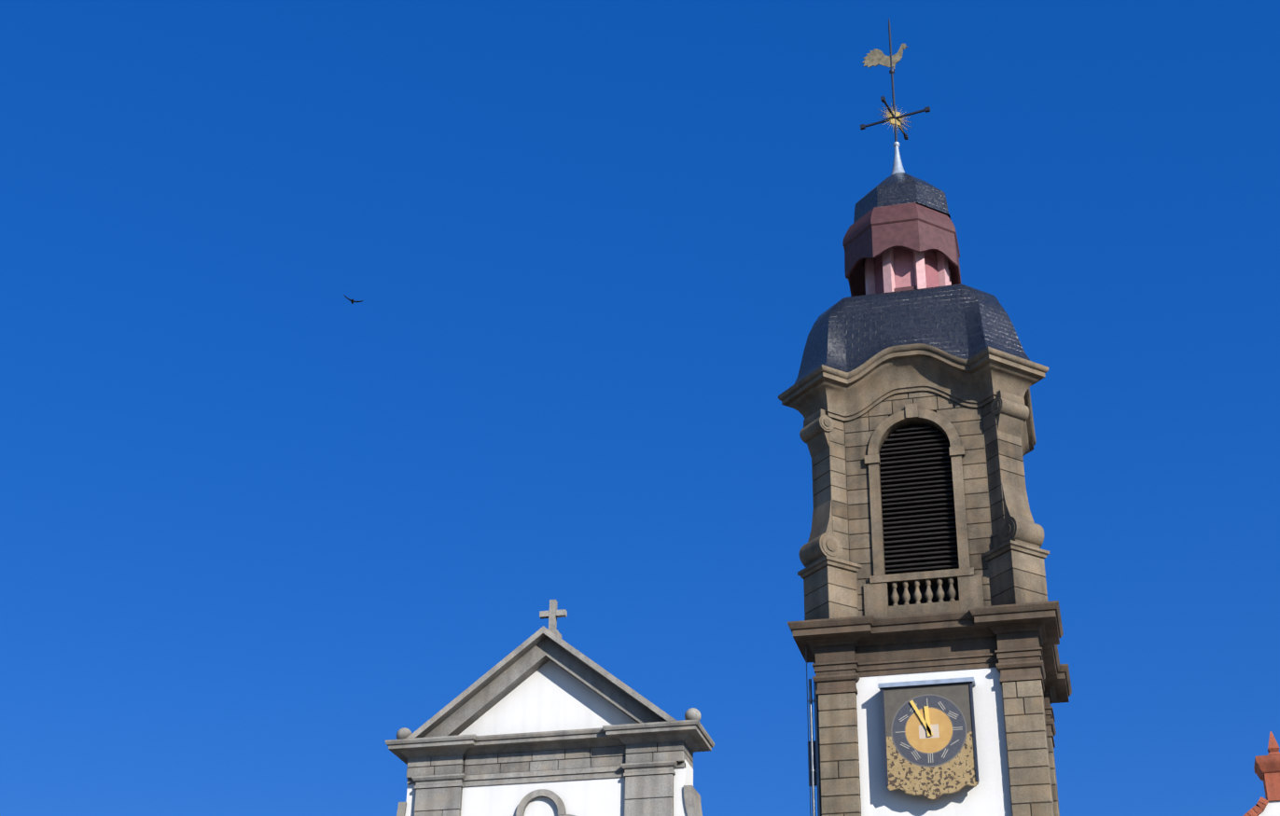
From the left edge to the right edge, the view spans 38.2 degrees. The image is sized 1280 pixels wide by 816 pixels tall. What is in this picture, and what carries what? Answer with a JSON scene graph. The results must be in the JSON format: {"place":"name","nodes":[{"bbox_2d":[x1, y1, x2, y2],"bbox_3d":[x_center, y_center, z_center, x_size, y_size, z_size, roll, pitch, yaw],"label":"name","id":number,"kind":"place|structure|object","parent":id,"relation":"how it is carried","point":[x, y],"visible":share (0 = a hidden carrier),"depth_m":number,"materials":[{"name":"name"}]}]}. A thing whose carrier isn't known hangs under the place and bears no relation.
{"place":"outdoors","nodes":[
{"label":"outdoors","id":0,"kind":"place"},
{"bbox_2d":[344,295,363,304],"bbox_3d":[-5.658,-2.161,36.605,0.373,0.137,0.219,-6,-29,13],"label":"bird","id":1,"kind":"object","parent":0,"point":[352,300],"visible":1,"depth_m":36.62},
{"bbox_2d":[0,0,1279,815],"label":"sky","id":2,"kind":"structure","parent":0,"point":[261,525],"materials":[{"name":"blue"}]},
{"bbox_2d":[807,740,820,786],"bbox_3d":[4.515,9.065,46.695,0.420,1.250,0.700,-6,-29,13],"label":"tower shutter","id":3,"kind":"object","parent":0,"point":[814,758],"visible":0.18,"depth_m":46.45,"materials":[{"name":"black metal"}]},
{"bbox_2d":[843,391,993,616],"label":"belfry walls","id":4,"kind":"structure","parent":0,"point":[966,423],"depth_m":48.65,"materials":[{"name":"beige stone"}]},
{"bbox_2d":[794,283,1030,383],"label":"dome roof","id":5,"kind":"structure","parent":4,"relation":"on","point":[848,334],"depth_m":50.53,"materials":[{"name":"tile"}]},
{"bbox_2d":[842,202,961,296],"bbox_3d":[7.747,-3.827,54.436,3.300,3.280,3.300,-6,-29,13],"label":"lantern","id":6,"kind":"object","parent":5,"relation":"on","point":[902,247],"visible":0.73,"depth_m":53.56,"materials":[{"name":"paint"}]},
{"bbox_2d":[860,18,930,141],"bbox_3d":[7.895,-10.271,57.853,1.655,4.870,1.655,10,-29,-16],"label":"weathervane pole","id":7,"kind":"object","parent":6,"relation":"on","point":[926,109],"visible":0.9,"depth_m":57.40,"materials":[{"name":"metal"}]},
{"bbox_2d":[862,43,908,69],"bbox_3d":[7.737,-11.012,58.327,1.510,1.000,0.035,-10,-30,20],"label":"weathercock","id":8,"kind":"object","parent":7,"relation":"attached to","point":[875,57],"visible":0.94,"depth_m":58.36,"materials":[{"name":"metal"}]},
{"bbox_2d":[877,103,912,133],"bbox_3d":[7.872,-8.951,57.151,1.200,1.182,0.060,11,-30,-18],"label":"sunburst ornament","id":9,"kind":"object","parent":7,"relation":"attached to","point":[890,118],"visible":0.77,"depth_m":57.11,"materials":[{"name":"gold metal"}]},
{"bbox_2d":[853,172,950,222],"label":"cupola roof","id":10,"kind":"structure","parent":6,"relation":"on","point":[898,188],"depth_m":54.38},
{"bbox_2d":[890,141,904,175],"bbox_3d":[7.847,-7.521,56.390,0.580,1.400,0.580,-6,-29,13],"label":"spire finial","id":11,"kind":"object","parent":10,"relation":"on","point":[897,166],"visible":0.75,"depth_m":56.25,"materials":[{"name":"silver metal"}]},
{"bbox_2d":[778,343,1048,457],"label":"cornice","id":12,"kind":"structure","parent":4,"relation":"attached to","point":[980,379],"depth_m":49.81,"materials":[{"name":"beige stone"}]},
{"bbox_2d":[879,425,959,574],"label":"louvers","id":13,"kind":"object","parent":4,"relation":"in","point":[918,510],"visible":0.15,"depth_m":48.47,"materials":[{"name":"black wood"}]},
{"bbox_2d":[879,423,959,606],"bbox_3d":[7.853,3.786,50.318,4.460,5.475,4.460,-6,-29,13],"label":"dark belfry interior","id":14,"kind":"object","parent":4,"relation":"in","point":[923,589],"visible":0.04,"depth_m":48.69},
{"bbox_2d":[862,403,984,618],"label":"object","id":15,"kind":"object","parent":4,"relation":"attached to","point":[970,592],"visible":0.31,"depth_m":47.50,"materials":[{"name":"beige stone"}]},
{"bbox_2d":[803,401,1047,620],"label":"pilasters","id":16,"kind":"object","parent":4,"relation":"attached to","point":[1015,577],"depth_m":47.74,"materials":[{"name":"beige stone"}]},
{"bbox_2d":[797,389,1049,579],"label":"scroll ornaments","id":17,"kind":"object","parent":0,"point":[1020,530],"visible":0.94,"depth_m":47.95},
{"bbox_2d":[856,667,1012,815],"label":"wall","id":18,"kind":"structure","parent":0,"point":[989,795],"depth_m":44.97,"materials":[{"name":"white paint"}]},
{"bbox_2d":[877,677,975,690],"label":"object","id":19,"kind":"object","parent":18,"relation":"attached to","point":[926,682],"visible":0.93,"depth_m":45.41,"materials":[{"name":"grey metal"}]},
{"bbox_2d":[880,681,979,787],"bbox_3d":[7.061,7.969,45.051,2.220,2.520,0.450,-6,-29,13],"label":"frame","id":20,"kind":"object","parent":18,"relation":"attached to","point":[973,729],"visible":0.46,"depth_m":44.97,"materials":[{"name":"metal"}]},
{"bbox_2d":[883,683,978,800],"bbox_3d":[7.020,8.066,44.830,2.180,2.900,0.080,-6,-29,13],"label":"clock face","id":21,"kind":"object","parent":18,"relation":"attached to","point":[953,771],"visible":0.88,"depth_m":44.78},
{"bbox_2d":[909,700,933,737],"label":"clock hands","id":22,"kind":"object","parent":21,"relation":"attached to","point":[926,723],"visible":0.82,"depth_m":45.04,"materials":[{"name":"gold metal"}]},
{"bbox_2d":[895,698,962,763],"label":"clock numerals","id":23,"kind":"object","parent":21,"relation":"attached to","point":[930,753],"visible":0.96,"depth_m":44.84,"materials":[{"name":"white paint"}]},
{"bbox_2d":[1258,801,1279,815],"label":"wall","id":24,"kind":"structure","parent":0,"point":[1272,808],"depth_m":40.80,"materials":[{"name":"white paint"}]},
{"bbox_2d":[1242,731,1279,815],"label":"sandstone gable trim","id":25,"kind":"structure","parent":24,"relation":"on","point":[1267,770],"depth_m":41.08,"materials":[{"name":"stone"}]},
{"bbox_3d":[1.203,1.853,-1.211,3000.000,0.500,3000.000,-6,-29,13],"label":"ground","id":26,"kind":"structure","parent":0,"visible":0},
{"bbox_2d":[404,660,693,815],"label":"wall","id":27,"kind":"structure","parent":26,"relation":"on","point":[549,696],"depth_m":47.71,"materials":[{"name":"white paint"}]},
{"bbox_2d":[515,789,574,815],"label":"arch molding","id":28,"kind":"structure","parent":27,"relation":"attached to","point":[527,800],"depth_m":46.86,"materials":[{"name":"grey stone"}]},
{"bbox_2d":[396,785,702,815],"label":"volutes","id":29,"kind":"object","parent":27,"relation":"attached to","point":[692,800],"visible":0.94,"depth_m":46.08,"materials":[{"name":"grey stone"}]},
{"bbox_2d":[385,599,714,790],"bbox_3d":[-2.324,7.494,48.672,8.340,5.070,1.990,-6,-29,13],"label":"pediment","id":30,"kind":"object","parent":27,"relation":"attached to","point":[439,731],"visible":0.81,"depth_m":47.67,"materials":[{"name":"grey stone"}]},
{"bbox_2d":[396,708,701,739],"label":"ball finials","id":31,"kind":"object","parent":30,"relation":"on","point":[692,714],"visible":0.56,"depth_m":46.94,"materials":[{"name":"grey stone"}]},
{"bbox_2d":[406,740,693,815],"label":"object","id":32,"kind":"object","parent":27,"relation":"attached to","point":[648,796],"visible":0.62,"depth_m":47.26,"materials":[{"name":"grey stone"}]},
{"bbox_2d":[817,680,1059,815],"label":"stone pilasters","id":33,"kind":"object","parent":26,"relation":"on","point":[1032,772],"visible":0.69,"depth_m":44.90,"materials":[{"name":"beige stone"}]},
{"bbox_2d":[805,647,821,815],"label":"tower drain pipes","id":34,"kind":"object","parent":33,"relation":"attached to","point":[817,769],"visible":0.83,"depth_m":45.89,"materials":[{"name":"grey metal"}]},
{"bbox_2d":[787,600,1071,748],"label":"cornice","id":35,"kind":"structure","parent":33,"relation":"on","point":[1015,643],"depth_m":46.22,"materials":[{"name":"beige stone"}]}
]}

